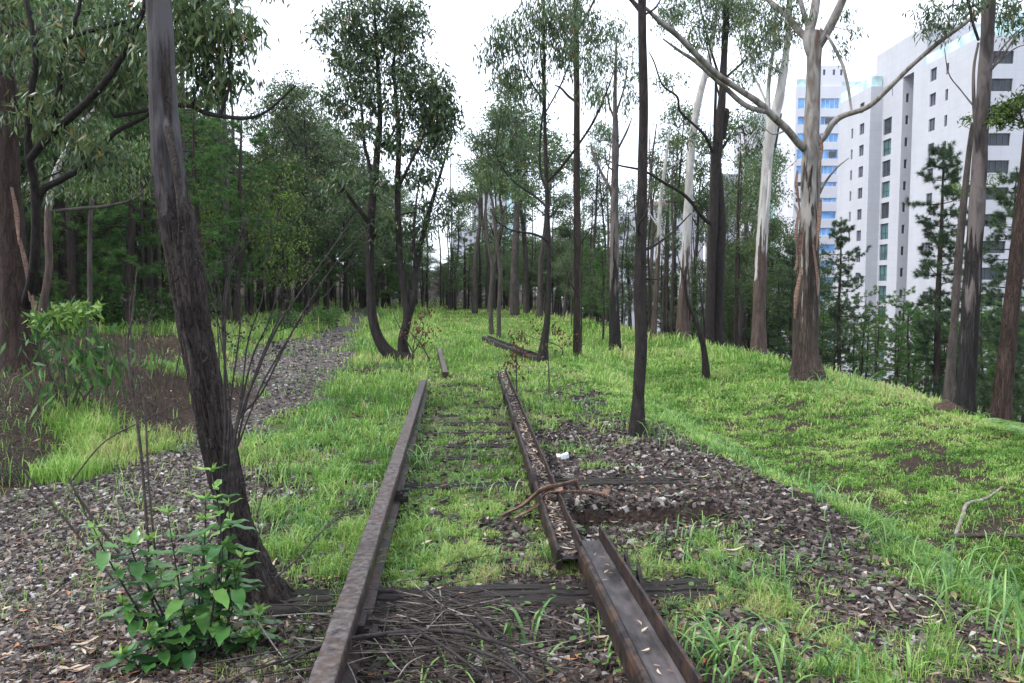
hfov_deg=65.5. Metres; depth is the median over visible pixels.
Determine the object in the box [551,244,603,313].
gum tree
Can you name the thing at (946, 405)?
ant mound
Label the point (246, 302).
bare tree
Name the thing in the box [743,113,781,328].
bare tree
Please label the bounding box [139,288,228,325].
bush
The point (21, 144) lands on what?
pine tree
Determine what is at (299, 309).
bush
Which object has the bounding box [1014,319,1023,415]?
pine tree
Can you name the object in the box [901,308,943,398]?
pine tree
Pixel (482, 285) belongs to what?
pine tree
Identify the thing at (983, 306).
pine tree
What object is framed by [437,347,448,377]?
rail
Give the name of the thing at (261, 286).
pine tree
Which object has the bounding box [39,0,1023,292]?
sky
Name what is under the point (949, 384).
thin gum
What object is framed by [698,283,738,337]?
pine tree
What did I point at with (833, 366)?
pine tree
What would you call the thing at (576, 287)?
tree
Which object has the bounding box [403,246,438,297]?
gum tree
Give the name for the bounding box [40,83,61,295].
bare tree
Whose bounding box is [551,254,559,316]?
gum tree
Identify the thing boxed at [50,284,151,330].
bush
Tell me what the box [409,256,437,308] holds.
pine tree
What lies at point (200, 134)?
pine tree
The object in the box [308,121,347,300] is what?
pine tree
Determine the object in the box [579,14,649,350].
burnt gum
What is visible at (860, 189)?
window
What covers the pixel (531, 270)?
gum tree
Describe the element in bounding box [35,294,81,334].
bush
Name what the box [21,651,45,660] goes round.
bark strip
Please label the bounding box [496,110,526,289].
apartment block
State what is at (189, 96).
gum tree
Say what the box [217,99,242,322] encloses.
bare tree
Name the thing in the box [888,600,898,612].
bark strip
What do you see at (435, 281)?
gum tree
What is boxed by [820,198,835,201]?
window
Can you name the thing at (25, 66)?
pine tree
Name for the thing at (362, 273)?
pine tree
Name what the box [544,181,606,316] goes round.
gum tree
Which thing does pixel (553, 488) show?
peeled bark
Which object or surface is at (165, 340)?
dry grass
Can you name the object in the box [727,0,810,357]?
pale gum
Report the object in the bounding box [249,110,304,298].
pine tree
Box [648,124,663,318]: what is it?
bare tree
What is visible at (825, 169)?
window
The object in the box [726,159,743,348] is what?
bare tree
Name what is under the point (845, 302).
pine tree
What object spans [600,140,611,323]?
bare tree
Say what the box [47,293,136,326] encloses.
bush
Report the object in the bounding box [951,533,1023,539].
fallen branch
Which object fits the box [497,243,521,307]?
pine tree
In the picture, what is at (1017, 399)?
pine tree
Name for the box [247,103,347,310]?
gum tree
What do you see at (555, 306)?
pine tree
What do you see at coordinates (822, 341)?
pine tree
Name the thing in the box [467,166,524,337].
grey gum
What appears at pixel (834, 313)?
pine tree
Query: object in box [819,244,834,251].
window
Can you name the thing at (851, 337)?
pine tree
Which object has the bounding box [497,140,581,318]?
gum tree
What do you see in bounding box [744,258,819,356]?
pine tree
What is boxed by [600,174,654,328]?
gum tree
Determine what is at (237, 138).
pine tree
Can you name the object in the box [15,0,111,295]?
pine tree
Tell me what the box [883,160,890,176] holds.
window
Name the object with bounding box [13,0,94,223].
pine tree
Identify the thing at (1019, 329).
pine tree
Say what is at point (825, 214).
window
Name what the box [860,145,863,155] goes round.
window
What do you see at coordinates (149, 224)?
pine tree
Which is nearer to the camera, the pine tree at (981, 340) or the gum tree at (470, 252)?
the pine tree at (981, 340)
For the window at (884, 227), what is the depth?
109.99 m
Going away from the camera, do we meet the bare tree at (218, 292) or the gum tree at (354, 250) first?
the bare tree at (218, 292)
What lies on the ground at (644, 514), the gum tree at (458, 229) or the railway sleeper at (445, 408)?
the gum tree at (458, 229)
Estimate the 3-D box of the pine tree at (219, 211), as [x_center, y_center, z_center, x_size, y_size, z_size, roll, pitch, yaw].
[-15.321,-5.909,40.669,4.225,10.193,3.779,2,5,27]
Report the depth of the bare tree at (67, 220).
25.46 m
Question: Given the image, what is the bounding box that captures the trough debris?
[500,371,576,555]
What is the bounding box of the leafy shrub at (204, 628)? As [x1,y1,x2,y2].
[80,462,283,673]
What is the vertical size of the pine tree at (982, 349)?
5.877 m
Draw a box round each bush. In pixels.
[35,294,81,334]
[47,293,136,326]
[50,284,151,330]
[52,289,118,325]
[114,299,174,327]
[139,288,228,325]
[209,301,232,319]
[264,308,304,330]
[284,299,311,315]
[307,304,345,328]
[361,306,383,317]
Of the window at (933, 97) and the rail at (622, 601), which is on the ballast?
the rail at (622, 601)
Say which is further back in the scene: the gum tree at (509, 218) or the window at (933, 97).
the window at (933, 97)
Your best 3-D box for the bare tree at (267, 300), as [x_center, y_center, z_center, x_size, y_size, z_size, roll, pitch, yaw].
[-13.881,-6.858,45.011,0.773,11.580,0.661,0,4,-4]
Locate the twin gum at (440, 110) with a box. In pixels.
[300,0,471,360]
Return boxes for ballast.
[0,365,1023,682]
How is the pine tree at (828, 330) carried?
on the ground at (644, 514)
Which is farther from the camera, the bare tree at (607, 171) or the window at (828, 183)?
the window at (828, 183)
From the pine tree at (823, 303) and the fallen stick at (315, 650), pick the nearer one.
the fallen stick at (315, 650)
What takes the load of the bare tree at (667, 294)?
on the ground at (644, 514)
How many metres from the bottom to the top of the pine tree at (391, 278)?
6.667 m
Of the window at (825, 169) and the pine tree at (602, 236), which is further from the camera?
the window at (825, 169)
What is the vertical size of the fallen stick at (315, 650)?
0.100 m
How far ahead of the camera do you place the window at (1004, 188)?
87.86 m
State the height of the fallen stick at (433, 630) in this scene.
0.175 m
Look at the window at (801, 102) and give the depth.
144.51 m
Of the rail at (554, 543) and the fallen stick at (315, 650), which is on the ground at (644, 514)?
the rail at (554, 543)
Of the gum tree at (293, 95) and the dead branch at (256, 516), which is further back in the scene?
the gum tree at (293, 95)
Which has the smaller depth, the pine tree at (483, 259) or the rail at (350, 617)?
the rail at (350, 617)
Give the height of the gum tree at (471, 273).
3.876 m
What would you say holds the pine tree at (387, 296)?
on the ground at (644, 514)
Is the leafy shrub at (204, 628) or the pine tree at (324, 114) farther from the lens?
the pine tree at (324, 114)
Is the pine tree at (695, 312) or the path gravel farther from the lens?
the pine tree at (695, 312)
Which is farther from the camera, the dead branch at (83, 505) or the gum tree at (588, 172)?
the gum tree at (588, 172)
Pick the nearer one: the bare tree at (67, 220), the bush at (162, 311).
the bare tree at (67, 220)
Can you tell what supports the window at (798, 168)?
in the apartment tower at (833, 87)
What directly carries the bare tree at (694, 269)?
on the ground at (644, 514)
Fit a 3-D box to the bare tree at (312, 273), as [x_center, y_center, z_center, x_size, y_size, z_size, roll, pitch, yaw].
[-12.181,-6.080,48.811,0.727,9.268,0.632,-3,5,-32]
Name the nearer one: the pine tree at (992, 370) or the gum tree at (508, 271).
the pine tree at (992, 370)
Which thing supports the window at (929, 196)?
in the apartment tower at (942, 105)
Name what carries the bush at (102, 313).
on the ground at (644, 514)
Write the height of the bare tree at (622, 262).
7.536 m
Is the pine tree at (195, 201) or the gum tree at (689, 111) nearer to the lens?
the pine tree at (195, 201)
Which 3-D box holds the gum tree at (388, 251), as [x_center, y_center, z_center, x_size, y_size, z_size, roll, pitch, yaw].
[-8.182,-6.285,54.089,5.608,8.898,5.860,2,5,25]
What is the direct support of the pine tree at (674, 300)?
on the ground at (644, 514)
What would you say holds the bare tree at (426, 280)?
on the ground at (644, 514)
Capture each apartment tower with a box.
[770,65,861,369]
[832,74,913,387]
[876,13,1023,419]
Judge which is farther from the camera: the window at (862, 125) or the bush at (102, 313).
the window at (862, 125)
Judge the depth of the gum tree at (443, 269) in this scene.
57.54 m
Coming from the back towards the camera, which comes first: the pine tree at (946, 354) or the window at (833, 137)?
the window at (833, 137)
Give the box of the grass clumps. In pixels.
[0,326,1023,682]
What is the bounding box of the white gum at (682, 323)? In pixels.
[673,0,736,340]
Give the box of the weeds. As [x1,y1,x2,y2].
[243,369,1023,677]
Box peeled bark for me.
[500,479,609,518]
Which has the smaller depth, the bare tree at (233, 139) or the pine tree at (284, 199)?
the bare tree at (233, 139)
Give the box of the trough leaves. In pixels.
[501,371,670,673]
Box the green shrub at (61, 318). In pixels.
[0,296,156,419]
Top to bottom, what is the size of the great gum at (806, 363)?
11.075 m
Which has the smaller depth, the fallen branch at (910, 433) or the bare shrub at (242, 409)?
the bare shrub at (242, 409)
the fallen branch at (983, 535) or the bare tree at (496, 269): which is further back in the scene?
the bare tree at (496, 269)
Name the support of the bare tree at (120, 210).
on the ground at (644, 514)
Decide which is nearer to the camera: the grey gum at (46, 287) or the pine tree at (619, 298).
the grey gum at (46, 287)
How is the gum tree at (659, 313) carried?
on the ground at (644, 514)
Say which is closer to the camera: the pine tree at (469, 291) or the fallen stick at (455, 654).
the fallen stick at (455, 654)
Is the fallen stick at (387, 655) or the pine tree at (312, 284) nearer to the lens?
the fallen stick at (387, 655)
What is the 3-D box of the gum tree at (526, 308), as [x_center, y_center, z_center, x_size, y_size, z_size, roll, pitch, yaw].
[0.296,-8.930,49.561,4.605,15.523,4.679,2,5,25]
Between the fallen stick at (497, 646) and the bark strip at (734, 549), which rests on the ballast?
the bark strip at (734, 549)
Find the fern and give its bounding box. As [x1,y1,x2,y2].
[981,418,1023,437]
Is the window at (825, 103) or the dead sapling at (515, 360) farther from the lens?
the window at (825, 103)
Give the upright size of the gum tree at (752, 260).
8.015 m
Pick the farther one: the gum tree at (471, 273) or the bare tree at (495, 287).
the gum tree at (471, 273)
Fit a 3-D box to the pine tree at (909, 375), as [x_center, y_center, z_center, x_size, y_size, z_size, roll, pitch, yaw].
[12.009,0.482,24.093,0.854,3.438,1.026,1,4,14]
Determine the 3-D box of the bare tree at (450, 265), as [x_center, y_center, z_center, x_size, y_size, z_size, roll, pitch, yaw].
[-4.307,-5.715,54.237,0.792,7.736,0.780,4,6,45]
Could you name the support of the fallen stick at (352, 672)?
on the brushwood
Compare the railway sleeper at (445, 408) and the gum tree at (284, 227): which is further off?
the gum tree at (284, 227)
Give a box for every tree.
[0,0,295,372]
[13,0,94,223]
[13,0,144,297]
[13,0,149,309]
[14,22,97,265]
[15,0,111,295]
[17,0,139,278]
[17,78,84,309]
[18,75,29,264]
[19,0,147,252]
[19,117,44,238]
[19,117,87,276]
[21,120,80,299]
[22,74,141,297]
[25,115,126,331]
[34,88,46,310]
[37,1,57,302]
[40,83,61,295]
[41,0,69,290]
[47,114,143,293]
[52,109,152,323]
[62,60,196,332]
[63,44,81,325]
[76,60,222,324]
[94,139,200,296]
[109,81,214,320]
[113,15,227,225]
[116,9,126,280]
[129,100,147,298]
[132,102,249,299]
[133,16,162,324]
[135,61,146,317]
[143,125,157,319]
[145,0,294,610]
[150,168,237,290]
[178,97,243,257]
[179,82,185,171]
[180,49,210,179]
[187,111,244,276]
[188,137,243,296]
[189,126,247,313]
[190,159,239,302]
[197,114,284,327]
[202,145,266,311]
[206,147,278,272]
[212,129,220,317]
[216,120,249,293]
[217,12,244,319]
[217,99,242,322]
[219,164,281,318]
[225,162,326,322]
[227,60,234,289]
[231,88,237,260]
[235,63,371,315]
[235,141,299,300]
[235,166,264,305]
[238,76,350,312]
[238,137,295,312]
[241,121,247,312]
[243,164,270,308]
[244,145,316,312]
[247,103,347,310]
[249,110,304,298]
[253,130,299,304]
[262,118,268,310]
[265,144,320,305]
[271,146,283,310]
[282,125,331,305]
[286,257,292,295]
[290,193,326,306]
[294,133,394,313]
[295,203,348,308]
[299,185,360,311]
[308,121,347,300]
[310,169,354,283]
[311,113,345,298]
[311,231,314,309]
[317,203,319,307]
[330,164,403,306]
[330,186,363,308]
[331,214,362,305]
[332,237,336,308]
[335,203,340,307]
[341,159,420,288]
[348,179,392,308]
[349,187,425,305]
[350,209,410,308]
[350,212,388,279]
[355,174,417,245]
[358,194,420,244]
[365,245,406,305]
[384,243,429,306]
[385,245,412,304]
[386,242,427,299]
[389,262,410,303]
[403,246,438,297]
[406,239,441,275]
[407,269,428,304]
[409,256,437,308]
[419,275,430,303]
[421,187,427,307]
[421,258,423,307]
[424,263,453,302]
[429,262,458,307]
[437,193,443,306]
[438,261,457,305]
[441,188,477,308]
[442,216,449,309]
[442,237,465,309]
[445,205,453,309]
[445,236,485,308]
[446,123,514,313]
[449,240,453,307]
[450,147,454,308]
[455,250,473,280]
[457,145,543,311]
[458,257,483,307]
[459,253,484,302]
[461,247,485,297]
[461,261,484,287]
[464,92,572,315]
[469,139,482,308]
[469,244,510,288]
[470,266,485,307]
[477,220,482,307]
[480,69,556,313]
[482,235,510,306]
[483,147,489,304]
[483,245,522,307]
[485,198,490,307]
[489,259,522,310]
[490,221,495,308]
[494,193,497,306]
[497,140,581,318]
[497,237,509,305]
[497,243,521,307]
[501,234,558,306]
[503,197,511,308]
[506,234,557,310]
[508,238,533,281]
[509,231,539,303]
[518,259,544,295]
[527,232,566,316]
[528,250,558,289]
[529,0,624,357]
[529,223,587,309]
[529,236,566,313]
[530,182,533,307]
[533,246,566,302]
[535,222,538,312]
[536,224,569,314]
[543,199,550,303]
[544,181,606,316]
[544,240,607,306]
[551,162,556,314]
[551,223,603,310]
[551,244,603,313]
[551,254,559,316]
[555,281,573,315]
[559,237,625,321]
[564,118,622,321]
[565,247,594,319]
[571,241,573,325]
[571,263,626,310]
[573,178,590,346]
[582,262,609,323]
[583,224,609,318]
[586,189,595,319]
[587,243,609,321]
[593,226,609,340]
[598,172,610,325]
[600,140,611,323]
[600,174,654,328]
[600,206,608,326]
[604,275,621,321]
[605,252,653,329]
[619,198,627,324]
[619,298,632,323]
[619,306,627,324]
[624,257,670,331]
[628,0,691,436]
[632,179,635,230]
[633,284,665,320]
[636,125,652,312]
[637,97,707,335]
[647,162,658,331]
[647,186,684,336]
[647,246,680,330]
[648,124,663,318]
[657,272,697,333]
[657,275,678,334]
[661,221,669,331]
[663,109,684,329]
[664,129,731,321]
[666,204,674,335]
[666,305,677,328]
[669,262,725,340]
[670,149,681,335]
[675,265,704,333]
[677,251,710,378]
[679,168,757,292]
[690,232,697,337]
[692,213,700,339]
[692,235,784,349]
[696,270,749,341]
[696,303,704,339]
[698,120,710,281]
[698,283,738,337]
[699,154,801,348]
[700,235,705,328]
[702,258,773,345]
[709,103,796,351]
[723,229,824,348]
[724,227,727,347]
[725,251,793,330]
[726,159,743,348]
[727,134,744,347]
[728,203,795,313]
[729,294,775,350]
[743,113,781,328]
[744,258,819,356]
[766,240,822,362]
[767,260,789,360]
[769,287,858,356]
[781,278,846,366]
[784,237,838,301]
[786,275,859,370]
[818,217,872,371]
[818,289,862,363]
[818,309,834,367]
[819,295,844,365]
[823,306,850,373]
[823,327,851,371]
[836,287,892,375]
[836,320,870,376]
[847,321,879,380]
[850,305,888,379]
[856,316,890,383]
[861,316,891,383]
[869,285,932,385]
[872,299,931,393]
[875,314,910,384]
[877,324,915,388]
[893,315,930,392]
[894,301,923,389]
[901,139,983,399]
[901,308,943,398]
[903,301,947,394]
[912,308,949,397]
[920,286,961,395]
[927,321,948,392]
[930,326,959,386]
[932,305,993,394]
[933,306,1001,411]
[941,325,977,381]
[942,304,1015,414]
[955,295,999,400]
[955,309,996,412]
[962,165,1023,416]
[978,309,1022,419]
[980,332,1021,421]
[983,296,1023,420]
[989,320,1023,423]
[1013,322,1023,426]
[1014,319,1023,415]
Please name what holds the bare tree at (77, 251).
on the ground at (644, 514)
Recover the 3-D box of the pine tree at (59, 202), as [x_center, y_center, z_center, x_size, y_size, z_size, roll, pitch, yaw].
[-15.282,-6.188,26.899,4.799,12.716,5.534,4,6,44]
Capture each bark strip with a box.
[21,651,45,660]
[62,664,89,671]
[71,636,98,644]
[724,546,743,550]
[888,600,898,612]
[916,614,938,617]
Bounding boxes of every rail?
[308,380,427,682]
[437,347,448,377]
[482,336,537,361]
[497,368,581,569]
[572,525,702,682]
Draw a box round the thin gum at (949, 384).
[942,112,1005,401]
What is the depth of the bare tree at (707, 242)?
35.36 m
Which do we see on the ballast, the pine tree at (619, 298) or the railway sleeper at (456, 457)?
the railway sleeper at (456, 457)
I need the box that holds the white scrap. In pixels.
[556,452,568,459]
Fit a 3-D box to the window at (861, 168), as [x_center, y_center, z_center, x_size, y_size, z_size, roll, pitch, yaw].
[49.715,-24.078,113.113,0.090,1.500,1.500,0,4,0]
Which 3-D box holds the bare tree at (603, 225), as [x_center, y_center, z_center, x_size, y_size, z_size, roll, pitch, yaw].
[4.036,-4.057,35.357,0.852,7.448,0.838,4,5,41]
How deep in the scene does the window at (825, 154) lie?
145.18 m
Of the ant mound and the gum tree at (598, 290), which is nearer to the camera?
the ant mound
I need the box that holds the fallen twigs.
[0,336,1015,682]
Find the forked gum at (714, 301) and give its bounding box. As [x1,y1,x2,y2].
[600,0,783,348]
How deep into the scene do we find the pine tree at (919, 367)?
34.15 m
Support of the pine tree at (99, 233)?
on the ground at (644, 514)
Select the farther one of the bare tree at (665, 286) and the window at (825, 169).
the window at (825, 169)
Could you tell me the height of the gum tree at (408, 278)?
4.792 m
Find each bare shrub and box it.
[104,262,166,612]
[122,286,180,384]
[181,192,377,651]
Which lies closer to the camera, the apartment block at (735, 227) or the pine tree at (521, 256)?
the pine tree at (521, 256)
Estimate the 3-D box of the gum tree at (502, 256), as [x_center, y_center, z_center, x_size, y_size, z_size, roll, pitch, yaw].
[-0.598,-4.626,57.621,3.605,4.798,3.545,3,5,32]
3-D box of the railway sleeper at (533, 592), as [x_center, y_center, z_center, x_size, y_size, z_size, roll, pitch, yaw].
[-0.124,1.444,4.416,2.579,0.132,0.307,0,4,-5]
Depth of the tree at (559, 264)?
36.77 m
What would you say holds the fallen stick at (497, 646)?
on the brushwood
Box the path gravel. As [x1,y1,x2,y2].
[0,330,362,682]
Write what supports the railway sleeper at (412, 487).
on the ballast
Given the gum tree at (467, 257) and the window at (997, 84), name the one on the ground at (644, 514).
the gum tree at (467, 257)
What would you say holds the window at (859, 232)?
in the apartment tower at (874, 169)
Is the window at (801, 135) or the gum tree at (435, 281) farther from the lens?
the window at (801, 135)
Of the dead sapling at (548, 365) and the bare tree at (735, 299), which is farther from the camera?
the bare tree at (735, 299)
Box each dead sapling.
[393,306,441,361]
[503,341,530,391]
[505,317,582,357]
[541,343,562,394]
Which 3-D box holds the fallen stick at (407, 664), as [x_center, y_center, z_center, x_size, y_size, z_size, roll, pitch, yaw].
[-0.427,1.371,3.387,0.032,0.043,0.310,1,4,18]
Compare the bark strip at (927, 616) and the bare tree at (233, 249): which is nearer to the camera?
the bark strip at (927, 616)
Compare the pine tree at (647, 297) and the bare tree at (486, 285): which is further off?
the bare tree at (486, 285)
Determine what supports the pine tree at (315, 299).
on the ground at (644, 514)
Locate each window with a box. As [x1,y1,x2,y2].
[796,166,800,173]
[797,133,803,140]
[797,150,801,158]
[798,99,804,108]
[798,117,803,124]
[819,228,834,234]
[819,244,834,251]
[820,117,837,124]
[820,133,837,141]
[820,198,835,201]
[821,99,838,108]
[821,182,836,185]
[821,211,835,218]
[822,150,837,158]
[822,166,836,173]
[857,230,860,240]
[858,209,861,219]
[859,166,862,177]
[859,188,861,198]
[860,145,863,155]
[861,124,863,133]
[879,286,885,300]
[880,244,887,259]
[880,265,886,280]
[881,223,887,239]
[882,181,889,197]
[882,202,888,218]
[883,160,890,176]
[884,117,891,134]
[884,139,890,155]
[927,193,931,205]
[930,118,934,130]
[931,93,935,105]
[932,67,936,80]
[981,294,1001,305]
[982,268,1003,279]
[983,241,1004,252]
[984,214,1005,226]
[986,187,1006,199]
[987,160,1008,172]
[988,133,1009,145]
[991,79,1011,90]
[993,51,1012,63]
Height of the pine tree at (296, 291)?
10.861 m
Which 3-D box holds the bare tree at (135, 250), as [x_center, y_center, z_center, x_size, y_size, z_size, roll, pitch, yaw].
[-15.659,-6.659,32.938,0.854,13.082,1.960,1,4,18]
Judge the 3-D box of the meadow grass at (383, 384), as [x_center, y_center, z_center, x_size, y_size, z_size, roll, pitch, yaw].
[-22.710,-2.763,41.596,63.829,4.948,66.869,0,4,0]
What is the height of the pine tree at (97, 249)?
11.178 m
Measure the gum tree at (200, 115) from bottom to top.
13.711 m
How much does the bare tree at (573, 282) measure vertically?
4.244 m
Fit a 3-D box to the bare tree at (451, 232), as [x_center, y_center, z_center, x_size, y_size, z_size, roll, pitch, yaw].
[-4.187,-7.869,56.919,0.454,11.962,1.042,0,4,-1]
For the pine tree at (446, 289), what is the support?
on the ground at (644, 514)
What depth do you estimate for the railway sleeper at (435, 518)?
5.92 m
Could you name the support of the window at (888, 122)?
in the apartment tower at (874, 169)
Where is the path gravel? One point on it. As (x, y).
(58, 607)
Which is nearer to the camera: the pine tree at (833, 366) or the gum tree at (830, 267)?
the pine tree at (833, 366)
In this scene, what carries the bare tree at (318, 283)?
on the ground at (644, 514)
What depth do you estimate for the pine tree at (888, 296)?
38.77 m
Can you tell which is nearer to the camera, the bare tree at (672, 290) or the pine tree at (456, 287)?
the bare tree at (672, 290)
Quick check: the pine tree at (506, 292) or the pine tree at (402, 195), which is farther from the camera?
the pine tree at (402, 195)
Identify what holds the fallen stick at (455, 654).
on the brushwood
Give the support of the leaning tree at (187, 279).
on the ground at (644, 514)
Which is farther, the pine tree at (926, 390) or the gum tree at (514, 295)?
the gum tree at (514, 295)
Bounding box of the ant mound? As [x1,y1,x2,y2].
[933,400,964,413]
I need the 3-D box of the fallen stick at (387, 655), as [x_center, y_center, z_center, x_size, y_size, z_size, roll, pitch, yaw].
[-0.604,1.367,3.582,0.024,0.063,0.507,-3,5,-35]
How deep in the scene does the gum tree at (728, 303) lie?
40.46 m
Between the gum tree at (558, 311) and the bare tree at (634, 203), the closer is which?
the bare tree at (634, 203)
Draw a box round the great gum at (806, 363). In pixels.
[646,0,1022,382]
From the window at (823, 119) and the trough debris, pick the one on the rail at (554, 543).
the trough debris
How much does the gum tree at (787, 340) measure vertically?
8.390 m
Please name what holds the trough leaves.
on the rail at (554, 543)
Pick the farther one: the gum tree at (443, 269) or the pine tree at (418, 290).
the pine tree at (418, 290)
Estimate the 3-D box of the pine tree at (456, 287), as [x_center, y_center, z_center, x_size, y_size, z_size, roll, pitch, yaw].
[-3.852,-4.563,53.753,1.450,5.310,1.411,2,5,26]
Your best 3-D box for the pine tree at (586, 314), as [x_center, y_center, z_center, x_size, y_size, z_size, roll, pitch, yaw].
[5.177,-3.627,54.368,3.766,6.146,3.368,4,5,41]
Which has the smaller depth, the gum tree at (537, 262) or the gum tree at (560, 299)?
the gum tree at (560, 299)
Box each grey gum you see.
[37,105,153,336]
[74,110,143,337]
[453,158,495,333]
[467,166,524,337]
[647,125,690,338]
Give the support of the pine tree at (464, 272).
on the ground at (644, 514)
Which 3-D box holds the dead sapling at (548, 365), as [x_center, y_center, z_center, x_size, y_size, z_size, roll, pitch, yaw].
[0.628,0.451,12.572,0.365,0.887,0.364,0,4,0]
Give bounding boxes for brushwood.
[203,553,599,682]
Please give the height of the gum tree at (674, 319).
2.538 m
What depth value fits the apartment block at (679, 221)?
188.89 m
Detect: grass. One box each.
[0,295,1023,526]
[0,328,256,424]
[0,397,1023,682]
[21,405,124,485]
[548,338,1023,606]
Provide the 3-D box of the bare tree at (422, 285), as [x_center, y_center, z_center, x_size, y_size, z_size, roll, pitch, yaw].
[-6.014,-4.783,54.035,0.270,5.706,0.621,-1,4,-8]
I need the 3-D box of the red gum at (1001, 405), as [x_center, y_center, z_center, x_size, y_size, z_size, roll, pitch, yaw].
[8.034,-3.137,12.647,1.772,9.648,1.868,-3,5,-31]
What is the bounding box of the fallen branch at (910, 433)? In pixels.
[887,433,932,440]
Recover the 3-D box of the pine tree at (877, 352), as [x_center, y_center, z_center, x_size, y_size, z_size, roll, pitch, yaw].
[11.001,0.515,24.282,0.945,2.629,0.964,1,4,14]
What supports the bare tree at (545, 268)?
on the ground at (644, 514)
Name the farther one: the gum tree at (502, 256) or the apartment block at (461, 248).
the apartment block at (461, 248)
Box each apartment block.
[453,230,471,269]
[472,192,493,254]
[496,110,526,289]
[609,212,635,326]
[647,188,702,343]
[704,174,737,307]
[734,101,776,352]
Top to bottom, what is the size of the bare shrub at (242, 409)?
2.245 m
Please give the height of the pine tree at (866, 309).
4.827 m
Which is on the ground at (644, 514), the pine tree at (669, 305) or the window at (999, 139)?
the pine tree at (669, 305)
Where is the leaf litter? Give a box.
[0,335,1023,682]
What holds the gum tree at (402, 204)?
on the ground at (644, 514)
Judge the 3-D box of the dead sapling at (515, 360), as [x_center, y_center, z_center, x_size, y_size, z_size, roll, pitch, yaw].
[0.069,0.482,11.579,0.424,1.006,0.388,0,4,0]
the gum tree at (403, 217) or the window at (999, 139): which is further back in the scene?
the window at (999, 139)
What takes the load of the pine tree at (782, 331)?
on the ground at (644, 514)
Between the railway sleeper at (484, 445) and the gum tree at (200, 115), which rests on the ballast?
the railway sleeper at (484, 445)
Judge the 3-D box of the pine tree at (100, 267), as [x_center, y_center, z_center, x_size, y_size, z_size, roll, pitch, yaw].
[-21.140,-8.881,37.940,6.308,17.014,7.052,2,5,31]
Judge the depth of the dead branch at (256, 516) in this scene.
4.27 m
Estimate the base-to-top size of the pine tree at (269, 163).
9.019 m
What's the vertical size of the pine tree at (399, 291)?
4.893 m
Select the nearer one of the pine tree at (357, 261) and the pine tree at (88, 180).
the pine tree at (88, 180)
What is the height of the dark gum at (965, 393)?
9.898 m
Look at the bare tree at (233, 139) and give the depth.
37.29 m
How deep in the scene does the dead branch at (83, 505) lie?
4.47 m
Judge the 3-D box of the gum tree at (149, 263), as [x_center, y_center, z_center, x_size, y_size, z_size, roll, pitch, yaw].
[-15.297,-6.210,32.421,5.171,12.116,5.521,2,5,29]
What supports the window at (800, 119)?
in the apartment tower at (833, 87)
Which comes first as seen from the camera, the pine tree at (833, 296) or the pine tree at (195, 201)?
the pine tree at (195, 201)
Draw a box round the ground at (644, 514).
[0,264,1023,679]
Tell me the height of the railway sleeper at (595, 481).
0.129 m
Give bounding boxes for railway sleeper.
[246,578,722,619]
[395,514,461,523]
[404,481,521,491]
[411,454,514,460]
[424,432,509,435]
[438,414,502,417]
[442,422,506,425]
[443,407,496,409]
[445,443,515,448]
[554,475,689,486]
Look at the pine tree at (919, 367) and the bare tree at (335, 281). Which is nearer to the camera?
the pine tree at (919, 367)
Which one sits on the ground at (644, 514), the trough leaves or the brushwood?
the brushwood
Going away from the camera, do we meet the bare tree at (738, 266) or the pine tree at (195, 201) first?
the pine tree at (195, 201)
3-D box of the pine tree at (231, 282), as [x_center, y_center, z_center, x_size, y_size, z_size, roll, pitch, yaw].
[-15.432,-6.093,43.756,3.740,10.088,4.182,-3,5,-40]
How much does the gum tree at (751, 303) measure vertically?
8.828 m
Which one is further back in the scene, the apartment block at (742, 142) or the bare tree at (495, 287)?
the apartment block at (742, 142)
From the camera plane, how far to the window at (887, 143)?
109.11 m
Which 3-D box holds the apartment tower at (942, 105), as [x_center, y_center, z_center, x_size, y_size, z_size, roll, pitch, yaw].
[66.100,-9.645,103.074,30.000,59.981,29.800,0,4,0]
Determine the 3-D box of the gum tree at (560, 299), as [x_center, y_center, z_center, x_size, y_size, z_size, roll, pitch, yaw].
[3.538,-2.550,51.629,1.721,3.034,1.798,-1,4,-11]
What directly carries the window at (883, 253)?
in the apartment tower at (874, 169)
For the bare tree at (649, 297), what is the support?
on the ground at (644, 514)
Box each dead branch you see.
[0,392,187,591]
[248,449,279,572]
[275,484,372,577]
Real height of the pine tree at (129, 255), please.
9.230 m
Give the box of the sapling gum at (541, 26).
[464,0,617,362]
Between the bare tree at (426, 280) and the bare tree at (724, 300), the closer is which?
the bare tree at (724, 300)
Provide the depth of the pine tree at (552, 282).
50.61 m
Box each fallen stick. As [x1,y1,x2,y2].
[250,603,432,671]
[284,628,579,682]
[347,663,356,682]
[373,638,404,673]
[384,615,531,682]
[398,653,428,676]
[409,606,491,682]
[466,617,526,682]
[474,612,534,654]
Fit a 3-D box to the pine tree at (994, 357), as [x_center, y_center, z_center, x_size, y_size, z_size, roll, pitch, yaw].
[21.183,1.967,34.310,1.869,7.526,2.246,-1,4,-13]
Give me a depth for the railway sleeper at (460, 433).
9.15 m
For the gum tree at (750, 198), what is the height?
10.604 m
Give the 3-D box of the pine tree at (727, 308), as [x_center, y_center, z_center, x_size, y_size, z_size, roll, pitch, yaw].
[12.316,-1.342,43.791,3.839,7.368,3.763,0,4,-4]
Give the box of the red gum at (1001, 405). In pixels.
[983,84,1023,421]
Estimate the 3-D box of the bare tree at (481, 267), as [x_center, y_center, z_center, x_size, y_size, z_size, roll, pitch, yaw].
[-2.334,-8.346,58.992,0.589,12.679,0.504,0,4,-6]
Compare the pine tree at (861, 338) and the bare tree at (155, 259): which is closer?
the pine tree at (861, 338)
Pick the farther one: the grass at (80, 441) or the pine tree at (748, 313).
the pine tree at (748, 313)
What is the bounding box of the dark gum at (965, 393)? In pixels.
[933,0,1023,414]

